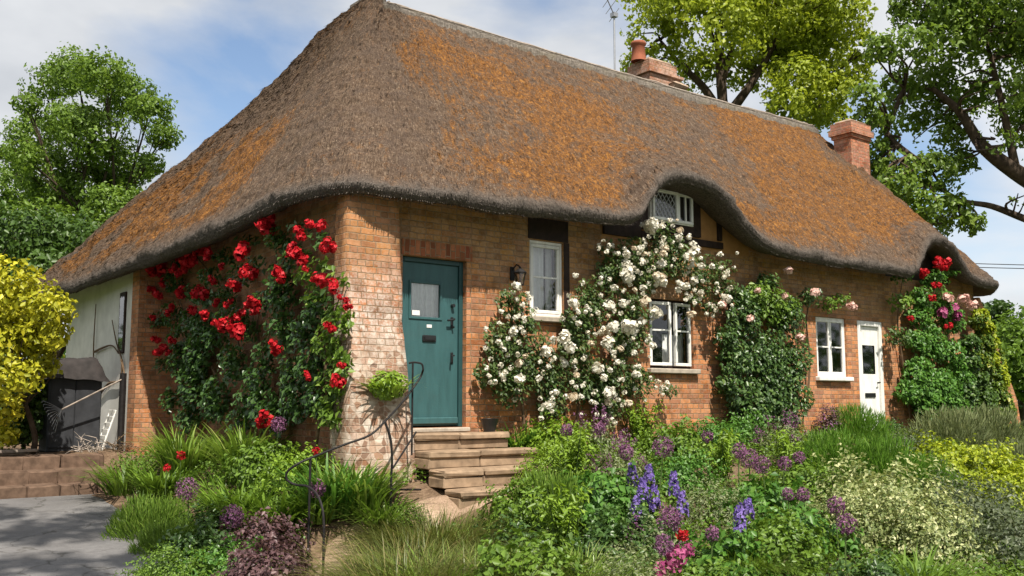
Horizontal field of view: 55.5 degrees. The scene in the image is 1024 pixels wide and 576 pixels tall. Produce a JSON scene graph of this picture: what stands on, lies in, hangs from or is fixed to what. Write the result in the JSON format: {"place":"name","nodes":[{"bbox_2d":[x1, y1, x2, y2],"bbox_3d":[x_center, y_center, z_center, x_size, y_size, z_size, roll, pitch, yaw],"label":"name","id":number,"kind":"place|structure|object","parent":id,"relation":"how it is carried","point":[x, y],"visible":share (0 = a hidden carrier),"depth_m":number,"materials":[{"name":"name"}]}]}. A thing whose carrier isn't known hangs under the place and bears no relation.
{"place":"outdoors","nodes":[
{"label":"outdoors","id":0,"kind":"place"},
{"bbox_2d":[0,494,157,575],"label":"driveway","id":1,"kind":"structure","parent":0,"point":[52,536],"depth_m":10.28,"materials":[{"name":"concrete"}]},
{"bbox_2d":[315,495,509,575],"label":"path","id":2,"kind":"structure","parent":0,"point":[437,501],"depth_m":10.07,"materials":[{"name":"beige stone"}]},
{"bbox_2d":[0,408,1001,575],"bbox_3d":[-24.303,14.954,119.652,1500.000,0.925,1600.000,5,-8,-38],"label":"ground","id":3,"kind":"structure","parent":0,"point":[426,491],"depth_m":10.70,"materials":[{"name":"soil"}]},
{"bbox_2d":[0,354,47,448],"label":"yellow shrub","id":4,"kind":"object","parent":3,"relation":"on","point":[36,403],"visible":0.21,"depth_m":14.93,"materials":[{"name":"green plant"}]},
{"bbox_2d":[0,253,78,453],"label":"yellow shrub","id":5,"kind":"object","parent":3,"relation":"on","point":[25,328],"visible":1,"depth_m":13.79,"materials":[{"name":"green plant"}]},
{"bbox_2d":[0,453,110,498],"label":"brick steps","id":6,"kind":"structure","parent":3,"relation":"on","point":[28,476],"depth_m":13.65,"materials":[{"name":"brown brick"}]},
{"bbox_2d":[0,200,114,357],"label":"evergreen shrub","id":7,"kind":"object","parent":3,"relation":"on","point":[37,251],"visible":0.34,"depth_m":20.21,"materials":[{"name":"green plant"}]},
{"bbox_2d":[38,357,109,452],"bbox_3d":[-6.970,1.824,15.338,1.020,1.486,0.730,5,-8,-38],"label":"storage locker","id":8,"kind":"object","parent":3,"relation":"on","point":[79,379],"visible":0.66,"depth_m":15.13,"materials":[{"name":"grey plastic"}]},
{"bbox_2d":[0,41,185,287],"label":"deciduous tree","id":9,"kind":"object","parent":3,"relation":"on","point":[113,188],"visible":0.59,"depth_m":24.65,"materials":[{"name":"green plant"}]},
{"bbox_2d":[54,452,162,495],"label":"strap leaf plant","id":10,"kind":"object","parent":3,"relation":"on","point":[114,489],"visible":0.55,"depth_m":12.92,"materials":[{"name":"green plant"}]},
{"bbox_2d":[100,490,197,542],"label":"feathery plant","id":11,"kind":"object","parent":3,"relation":"on","point":[129,518],"visible":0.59,"depth_m":10.60,"materials":[{"name":"green plant"}]},
{"bbox_2d":[101,457,213,499],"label":"strap leaf plant","id":12,"kind":"object","parent":3,"relation":"on","point":[152,481],"visible":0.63,"depth_m":11.99,"materials":[{"name":"green plant"}]},
{"bbox_2d":[114,540,217,575],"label":"leafy plant","id":13,"kind":"object","parent":3,"relation":"on","point":[141,572],"visible":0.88,"depth_m":8.32,"materials":[{"name":"green plant"}]},
{"bbox_2d":[125,512,212,555],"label":"feathery plant","id":14,"kind":"object","parent":3,"relation":"on","point":[153,537],"visible":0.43,"depth_m":9.82,"materials":[{"name":"green plant"}]},
{"bbox_2d":[124,420,229,475],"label":"strap leaf plant","id":15,"kind":"object","parent":3,"relation":"on","point":[167,453],"visible":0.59,"depth_m":12.72,"materials":[{"name":"green plant"}]},
{"bbox_2d":[133,512,258,575],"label":"leafy plant","id":16,"kind":"object","parent":3,"relation":"on","point":[201,542],"visible":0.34,"depth_m":8.96,"materials":[{"name":"green plant"}]},
{"bbox_2d":[170,534,262,575],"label":"leafy plant","id":17,"kind":"object","parent":3,"relation":"on","point":[220,555],"visible":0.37,"depth_m":8.56,"materials":[{"name":"green plant"}]},
{"bbox_2d":[185,490,248,541],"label":"leafy plant","id":18,"kind":"object","parent":3,"relation":"on","point":[197,520],"visible":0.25,"depth_m":9.97,"materials":[{"name":"green plant"}]},
{"bbox_2d":[162,469,293,528],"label":"strap leaf plant","id":19,"kind":"object","parent":3,"relation":"on","point":[207,500],"visible":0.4,"depth_m":10.10,"materials":[{"name":"green plant"}]},
{"bbox_2d":[185,419,293,478],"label":"strap leaf plant","id":20,"kind":"object","parent":3,"relation":"on","point":[217,445],"visible":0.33,"depth_m":11.62,"materials":[{"name":"green plant"}]},
{"bbox_2d":[208,433,301,487],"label":"leafy plant","id":21,"kind":"object","parent":3,"relation":"on","point":[244,466],"visible":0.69,"depth_m":11.01,"materials":[{"name":"green plant"}]},
{"bbox_2d":[210,529,310,575],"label":"purple shrub","id":22,"kind":"object","parent":3,"relation":"on","point":[252,567],"visible":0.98,"depth_m":7.81,"materials":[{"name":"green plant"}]},
{"bbox_2d":[213,506,316,573],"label":"purple shrub","id":23,"kind":"object","parent":3,"relation":"on","point":[255,528],"visible":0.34,"depth_m":9.16,"materials":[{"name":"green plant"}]},
{"bbox_2d":[187,476,363,533],"bbox_3d":[-2.395,2.197,9.915,1.838,0.586,1.774,3,-7,-22],"label":"strap leaf plant","id":24,"kind":"object","parent":3,"relation":"on","point":[261,504],"visible":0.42,"depth_m":9.68,"materials":[{"name":"green plant"}]},
{"bbox_2d":[253,440,339,492],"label":"leafy plant","id":25,"kind":"object","parent":3,"relation":"on","point":[284,469],"visible":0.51,"depth_m":10.48,"materials":[{"name":"green plant"}]},
{"bbox_2d":[252,481,358,524],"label":"strap leaf plant","id":26,"kind":"object","parent":3,"relation":"on","point":[317,518],"visible":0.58,"depth_m":9.76,"materials":[{"name":"green plant"}]},
{"bbox_2d":[262,449,422,518],"bbox_3d":[-1.824,2.004,10.091,1.777,0.715,1.664,-5,-8,36],"label":"strap leaf plant","id":27,"kind":"object","parent":3,"relation":"on","point":[331,489],"visible":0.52,"depth_m":9.81,"materials":[{"name":"green plant"}]},
{"bbox_2d":[285,361,423,575],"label":"handrail","id":28,"kind":"object","parent":3,"relation":"on","point":[310,488],"visible":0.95,"depth_m":9.77,"materials":[{"name":"black metal"}]},
{"bbox_2d":[303,457,440,515],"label":"strap leaf plant","id":29,"kind":"object","parent":3,"relation":"on","point":[379,492],"visible":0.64,"depth_m":9.88,"materials":[{"name":"green plant"}]},
{"bbox_2d":[328,488,440,534],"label":"strap leaf plant","id":30,"kind":"object","parent":3,"relation":"on","point":[384,516],"visible":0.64,"depth_m":9.67,"materials":[{"name":"green plant"}]},
{"bbox_2d":[247,497,548,575],"bbox_3d":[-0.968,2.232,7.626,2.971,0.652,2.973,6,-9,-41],"label":"ornamental grass","id":31,"kind":"object","parent":3,"relation":"on","point":[373,564],"depth_m":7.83,"materials":[{"name":"green plant"}]},
{"bbox_2d":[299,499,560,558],"bbox_3d":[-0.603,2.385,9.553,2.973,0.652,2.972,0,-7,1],"label":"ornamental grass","id":32,"kind":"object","parent":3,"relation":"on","point":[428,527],"depth_m":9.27,"materials":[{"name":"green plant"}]},
{"bbox_2d":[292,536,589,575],"bbox_3d":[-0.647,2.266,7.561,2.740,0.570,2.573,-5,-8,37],"label":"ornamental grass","id":33,"kind":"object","parent":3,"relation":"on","point":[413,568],"depth_m":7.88,"materials":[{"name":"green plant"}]},
{"bbox_2d":[413,431,555,508],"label":"stone steps","id":34,"kind":"structure","parent":3,"relation":"on","point":[459,460],"depth_m":10.96,"materials":[{"name":"beige stone"}]},
{"bbox_2d":[392,533,617,575],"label":"ornamental grass","id":35,"kind":"object","parent":3,"relation":"on","point":[464,560],"depth_m":7.76,"materials":[{"name":"green plant"}]},
{"bbox_2d":[464,507,561,557],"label":"leafy plant","id":36,"kind":"object","parent":3,"relation":"on","point":[523,527],"visible":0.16,"depth_m":9.17,"materials":[{"name":"green plant"}]},
{"bbox_2d":[18,0,1020,485],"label":"thatched cottage","id":37,"kind":"structure","parent":3,"relation":"on","point":[448,180],"depth_m":14.32,"materials":[{"name":"brown plant"}]},
{"bbox_2d":[117,291,126,353],"bbox_3d":[-6.341,0.565,15.833,0.043,1.000,0.300,5,-8,-38],"label":"window","id":38,"kind":"structure","parent":37,"relation":"in","point":[123,296],"depth_m":15.77,"materials":[{"name":"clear glass"}]},
{"bbox_2d":[145,214,355,446],"bbox_3d":[-3.696,0.580,12.802,0.612,2.916,7.028,5,-8,-38],"label":"climbing rose","id":39,"kind":"object","parent":37,"relation":"attached to","point":[261,413],"visible":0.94,"depth_m":12.09,"materials":[{"name":"green plant"}]},
{"bbox_2d":[350,369,417,400],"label":"trailing plant","id":40,"kind":"object","parent":37,"relation":"attached to","point":[389,387],"visible":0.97,"depth_m":10.63,"materials":[{"name":"green plant"}]},
{"bbox_2d":[402,256,469,432],"bbox_3d":[-0.969,0.688,11.847,0.950,2.113,0.300,5,-8,-38],"label":"door","id":41,"kind":"structure","parent":37,"relation":"in","point":[432,289],"depth_m":11.92,"materials":[{"name":"teal paint"}]},
{"bbox_2d":[526,240,567,322],"bbox_3d":[0.430,-0.080,13.051,0.710,1.095,0.297,5,-8,-38],"label":"window","id":42,"kind":"structure","parent":37,"relation":"in","point":[537,277],"depth_m":13.16,"materials":[{"name":"white paint"}]},
{"bbox_2d":[472,217,739,427],"bbox_3d":[1.558,0.425,13.420,5.012,3.006,0.613,5,-8,-38],"label":"climbing rose","id":43,"kind":"object","parent":37,"relation":"attached to","point":[627,272],"visible":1,"depth_m":13.12,"materials":[{"name":"white plant"}]},
{"bbox_2d":[648,189,693,226],"bbox_3d":[2.387,-1.211,14.575,0.936,0.496,0.120,5,-8,-38],"label":"window","id":44,"kind":"structure","parent":37,"relation":"in","point":[666,204],"depth_m":14.56,"materials":[{"name":"white paint"}]},
{"bbox_2d":[647,299,700,373],"bbox_3d":[2.325,0.729,14.473,1.070,1.093,0.327,5,-8,-38],"label":"window","id":45,"kind":"structure","parent":37,"relation":"in","point":[672,345],"depth_m":14.47,"materials":[{"name":"white paint"}]},
{"bbox_2d":[712,266,857,432],"bbox_3d":[4.427,1.003,15.634,3.631,2.700,0.567,5,-8,-38],"label":"climbing rose","id":46,"kind":"object","parent":37,"relation":"attached to","point":[782,314],"visible":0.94,"depth_m":15.22,"materials":[{"name":"green plant"}]},
{"bbox_2d":[816,317,853,380],"bbox_3d":[5.550,1.064,16.901,1.010,1.103,0.200,5,-8,-38],"label":"window","id":47,"kind":"structure","parent":37,"relation":"in","point":[829,375],"depth_m":16.93,"materials":[{"name":"white paint"}]},
{"bbox_2d":[857,320,884,429],"bbox_3d":[6.472,1.623,17.586,0.776,2.038,0.127,5,-8,-38],"label":"door","id":48,"kind":"structure","parent":37,"relation":"in","point":[869,334],"depth_m":17.68,"materials":[{"name":"white paint"}]},
{"bbox_2d":[883,256,977,423],"bbox_3d":[7.930,0.977,18.321,2.756,3.298,0.703,5,-8,-38],"label":"climbing rose","id":49,"kind":"object","parent":37,"relation":"attached to","point":[937,391],"visible":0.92,"depth_m":18.25,"materials":[{"name":"green plant"}]},
{"bbox_2d":[954,308,1017,423],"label":"ivy","id":50,"kind":"object","parent":37,"relation":"attached to","point":[990,386],"visible":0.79,"depth_m":19.32,"materials":[{"name":"green plant"}]},
{"bbox_2d":[459,525,589,575],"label":"leafy plant","id":51,"kind":"object","parent":3,"relation":"on","point":[497,557],"visible":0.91,"depth_m":7.50,"materials":[{"name":"green plant"}]},
{"bbox_2d":[472,473,580,528],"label":"leafy plant","id":52,"kind":"object","parent":3,"relation":"on","point":[499,503],"visible":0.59,"depth_m":9.80,"materials":[{"name":"green plant"}]},
{"bbox_2d":[503,466,597,525],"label":"feathery plant","id":53,"kind":"object","parent":3,"relation":"on","point":[539,474],"visible":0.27,"depth_m":10.02,"materials":[{"name":"green plant"}]},
{"bbox_2d":[508,439,595,482],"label":"leafy plant","id":54,"kind":"object","parent":3,"relation":"on","point":[545,463],"visible":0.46,"depth_m":10.95,"materials":[{"name":"green plant"}]},
{"bbox_2d":[511,408,597,461],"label":"leafy plant","id":55,"kind":"object","parent":3,"relation":"on","point":[556,435],"visible":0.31,"depth_m":12.02,"materials":[{"name":"green plant"}]},
{"bbox_2d":[521,480,593,552],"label":"leafy stem plant","id":56,"kind":"object","parent":3,"relation":"on","point":[562,520],"visible":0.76,"depth_m":9.26,"materials":[{"name":"green plant"}]},
{"bbox_2d":[110,424,1023,575],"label":"ground cover","id":57,"kind":"object","parent":3,"relation":"on","point":[993,570],"visible":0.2,"depth_m":10.37,"materials":[{"name":"green plant"}]},
{"bbox_2d":[545,426,602,476],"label":"leafy stem plant","id":58,"kind":"object","parent":3,"relation":"on","point":[577,454],"visible":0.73,"depth_m":10.69,"materials":[{"name":"green plant"}]},
{"bbox_2d":[465,535,702,575],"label":"ornamental grass","id":59,"kind":"object","parent":3,"relation":"on","point":[593,568],"depth_m":8.27,"materials":[{"name":"green plant"}]},
{"bbox_2d":[557,460,647,523],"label":"leafy plant","id":60,"kind":"object","parent":3,"relation":"on","point":[608,492],"visible":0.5,"depth_m":9.93,"materials":[{"name":"green plant"}]},
{"bbox_2d":[571,404,637,456],"bbox_3d":[1.088,1.855,12.486,1.158,0.739,1.120,2,-7,-20],"label":"catmint","id":61,"kind":"object","parent":3,"relation":"on","point":[603,438],"visible":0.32,"depth_m":12.38,"materials":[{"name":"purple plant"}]},
{"bbox_2d":[556,501,676,575],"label":"leafy plant","id":62,"kind":"object","parent":3,"relation":"on","point":[590,537],"visible":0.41,"depth_m":8.92,"materials":[{"name":"green plant"}]},
{"bbox_2d":[568,535,676,575],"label":"leafy plant","id":63,"kind":"object","parent":3,"relation":"on","point":[625,566],"visible":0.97,"depth_m":7.63,"materials":[{"name":"green plant"}]},
{"bbox_2d":[583,429,666,484],"bbox_3d":[1.217,1.965,11.246,1.042,0.665,1.008,-6,-9,43],"label":"catmint","id":64,"kind":"object","parent":3,"relation":"on","point":[610,464],"visible":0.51,"depth_m":11.12,"materials":[{"name":"green plant"}]},
{"bbox_2d":[574,492,684,548],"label":"leafy plant","id":65,"kind":"object","parent":3,"relation":"on","point":[642,519],"visible":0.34,"depth_m":9.41,"materials":[{"name":"green plant"}]},
{"bbox_2d":[620,400,666,450],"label":"leafy stem plant","id":66,"kind":"object","parent":3,"relation":"on","point":[640,423],"visible":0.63,"depth_m":13.47,"materials":[{"name":"green plant"}]},
{"bbox_2d":[606,503,706,575],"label":"catmint","id":67,"kind":"object","parent":3,"relation":"on","point":[657,530],"visible":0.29,"depth_m":9.01,"materials":[{"name":"green plant"}]},
{"bbox_2d":[631,417,713,465],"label":"leafy plant","id":68,"kind":"object","parent":3,"relation":"on","point":[693,445],"visible":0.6,"depth_m":12.35,"materials":[{"name":"green plant"}]},
{"bbox_2d":[666,545,687,574],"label":"garden flower","id":69,"kind":"object","parent":3,"relation":"on","point":[682,554],"visible":0.77,"depth_m":8.12,"materials":[{"name":"pink plant"}]},
{"bbox_2d":[633,446,729,496],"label":"leafy plant","id":70,"kind":"object","parent":3,"relation":"on","point":[682,467],"visible":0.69,"depth_m":10.99,"materials":[{"name":"green plant"}]},
{"bbox_2d":[673,413,748,453],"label":"leafy plant","id":71,"kind":"object","parent":3,"relation":"on","point":[712,428],"visible":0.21,"depth_m":13.50,"materials":[{"name":"green plant"}]},
{"bbox_2d":[674,470,764,531],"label":"leafy plant","id":72,"kind":"object","parent":3,"relation":"on","point":[704,496],"visible":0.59,"depth_m":10.07,"materials":[{"name":"green plant"}]},
{"bbox_2d":[697,428,744,486],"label":"leafy stem plant","id":73,"kind":"object","parent":3,"relation":"on","point":[724,453],"visible":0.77,"depth_m":11.61,"materials":[{"name":"green plant"}]},
{"bbox_2d":[669,515,789,575],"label":"leafy plant","id":74,"kind":"object","parent":3,"relation":"on","point":[721,548],"visible":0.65,"depth_m":8.76,"materials":[{"name":"green plant"}]},
{"bbox_2d":[732,502,747,561],"bbox_3d":[2.064,2.319,8.804,0.156,0.743,0.153,3,-7,-27],"label":"delphinium","id":75,"kind":"object","parent":3,"relation":"on","point":[739,511],"visible":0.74,"depth_m":8.80,"materials":[{"name":"purple plant"}]},
{"bbox_2d":[709,408,777,448],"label":"leafy plant","id":76,"kind":"object","parent":3,"relation":"on","point":[746,425],"visible":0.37,"depth_m":14.26,"materials":[{"name":"green plant"}]},
{"bbox_2d":[616,0,882,132],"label":"deciduous tree","id":77,"kind":"object","parent":3,"relation":"on","point":[797,36],"visible":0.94,"depth_m":29.86,"materials":[{"name":"green plant"}]},
{"bbox_2d":[708,465,810,527],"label":"leafy plant","id":78,"kind":"object","parent":3,"relation":"on","point":[771,496],"visible":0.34,"depth_m":10.45,"materials":[{"name":"green plant"}]},
{"bbox_2d":[690,540,831,575],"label":"ornamental grass","id":79,"kind":"object","parent":3,"relation":"on","point":[760,562],"depth_m":8.67,"materials":[{"name":"green plant"}]},
{"bbox_2d":[742,409,818,455],"bbox_3d":[3.870,2.084,13.943,1.120,0.739,1.158,0,-7,1],"label":"catmint","id":80,"kind":"object","parent":3,"relation":"on","point":[765,442],"visible":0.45,"depth_m":13.84,"materials":[{"name":"green plant"}]},
{"bbox_2d":[721,504,848,575],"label":"leafy plant","id":81,"kind":"object","parent":3,"relation":"on","point":[773,536],"visible":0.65,"depth_m":8.95,"materials":[{"name":"green plant"}]},
{"bbox_2d":[768,428,808,473],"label":"leafy stem plant","id":82,"kind":"object","parent":3,"relation":"on","point":[783,444],"visible":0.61,"depth_m":12.52,"materials":[{"name":"green plant"}]},
{"bbox_2d":[754,456,854,513],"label":"leafy plant","id":83,"kind":"object","parent":3,"relation":"on","point":[808,474],"visible":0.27,"depth_m":11.05,"materials":[{"name":"green plant"}]},
{"bbox_2d":[761,501,866,557],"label":"leafy plant","id":84,"kind":"object","parent":3,"relation":"on","point":[852,546],"visible":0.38,"depth_m":9.60,"materials":[{"name":"green plant"}]},
{"bbox_2d":[811,403,843,433],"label":"mauve shrub","id":85,"kind":"object","parent":3,"relation":"on","point":[825,422],"visible":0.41,"depth_m":16.04,"materials":[{"name":"purple plant"}]},
{"bbox_2d":[800,424,883,480],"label":"feathery plant","id":86,"kind":"object","parent":3,"relation":"on","point":[830,446],"visible":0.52,"depth_m":12.98,"materials":[{"name":"green plant"}]},
{"bbox_2d":[820,402,897,443],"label":"feathery plant","id":87,"kind":"object","parent":3,"relation":"on","point":[861,421],"visible":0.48,"depth_m":15.88,"materials":[{"name":"green plant"}]},
{"bbox_2d":[780,475,942,555],"bbox_3d":[3.566,2.342,10.131,1.536,0.826,1.370,-1,-7,13],"label":"variegated shrub","id":88,"kind":"object","parent":3,"relation":"on","point":[857,512],"visible":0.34,"depth_m":9.83,"materials":[{"name":"green plant"}]},
{"bbox_2d":[826,543,908,575],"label":"leafy plant","id":89,"kind":"object","parent":3,"relation":"on","point":[882,568],"visible":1,"depth_m":7.86,"materials":[{"name":"green plant"}]},
{"bbox_2d":[831,431,935,493],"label":"feathery plant","id":90,"kind":"object","parent":3,"relation":"on","point":[882,459],"visible":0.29,"depth_m":12.82,"materials":[{"name":"green plant"}]},
{"bbox_2d":[794,438,979,547],"bbox_3d":[4.095,2.230,10.667,1.958,1.180,2.194,-1,-7,11],"label":"variegated shrub","id":91,"kind":"object","parent":3,"relation":"on","point":[886,478],"visible":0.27,"depth_m":10.53,"materials":[{"name":"green plant"}]},
{"bbox_2d":[854,543,997,575],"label":"strap leaf plant","id":92,"kind":"object","parent":3,"relation":"on","point":[921,569],"visible":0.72,"depth_m":8.29,"materials":[{"name":"green plant"}]},
{"bbox_2d":[884,450,973,498],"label":"feathery plant","id":93,"kind":"object","parent":3,"relation":"on","point":[944,471],"visible":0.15,"depth_m":12.75,"materials":[{"name":"green plant"}]},
{"bbox_2d":[851,476,1016,574],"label":"variegated shrub","id":94,"kind":"object","parent":3,"relation":"on","point":[942,530],"visible":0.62,"depth_m":9.55,"materials":[{"name":"green plant"}]},
{"bbox_2d":[847,0,1023,238],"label":"deciduous tree","id":95,"kind":"object","parent":3,"relation":"on","point":[988,28],"visible":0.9,"depth_m":23.60,"materials":[{"name":"green plant"}]},
{"bbox_2d":[892,459,1003,514],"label":"grey leaved shrub","id":96,"kind":"object","parent":3,"relation":"on","point":[964,485],"visible":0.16,"depth_m":12.14,"materials":[{"name":"plant"}]},
{"bbox_2d":[902,403,996,448],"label":"lavender bush","id":97,"kind":"object","parent":3,"relation":"on","point":[958,429],"visible":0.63,"depth_m":16.16,"materials":[{"name":"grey plant"}]},
{"bbox_2d":[899,429,1005,480],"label":"golden shrub","id":98,"kind":"object","parent":3,"relation":"on","point":[951,455],"visible":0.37,"depth_m":14.16,"materials":[{"name":"yellow plant"}]},
{"bbox_2d":[923,462,1023,548],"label":"grey leaved shrub","id":99,"kind":"object","parent":3,"relation":"on","point":[989,509],"visible":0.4,"depth_m":11.02,"materials":[{"name":"plant"}]},
{"bbox_2d":[927,437,1023,492],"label":"golden shrub","id":100,"kind":"object","parent":3,"relation":"on","point":[986,456],"visible":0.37,"depth_m":13.57,"materials":[{"name":"yellow plant"}]},
{"bbox_2d":[928,482,1023,575],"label":"grey leaved shrub","id":101,"kind":"object","parent":3,"relation":"on","point":[1006,538],"visible":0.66,"depth_m":9.33,"materials":[{"name":"plant"}]},
{"bbox_2d":[948,401,1023,446],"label":"lavender bush","id":102,"kind":"object","parent":3,"relation":"on","point":[1013,430],"visible":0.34,"depth_m":16.97,"materials":[{"name":"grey plant"}]},
{"bbox_2d":[961,457,1023,513],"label":"golden shrub","id":103,"kind":"object","parent":3,"relation":"on","point":[1009,478],"visible":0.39,"depth_m":12.90,"materials":[{"name":"yellow plant"}]},
{"bbox_2d":[982,298,1018,334],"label":"deciduous tree","id":104,"kind":"object","parent":3,"relation":"on","point":[1000,307],"visible":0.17,"depth_m":40.53,"materials":[{"name":"green plant"}]},
{"bbox_2d":[991,303,1023,426],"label":"round bush","id":105,"kind":"object","parent":3,"relation":"on","point":[1012,345],"visible":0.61,"depth_m":33.67,"materials":[{"name":"green plant"}]},
{"bbox_2d":[0,0,1023,400],"label":"sky","id":106,"kind":"structure","parent":0,"point":[213,57],"materials":[{"name":"blue"}]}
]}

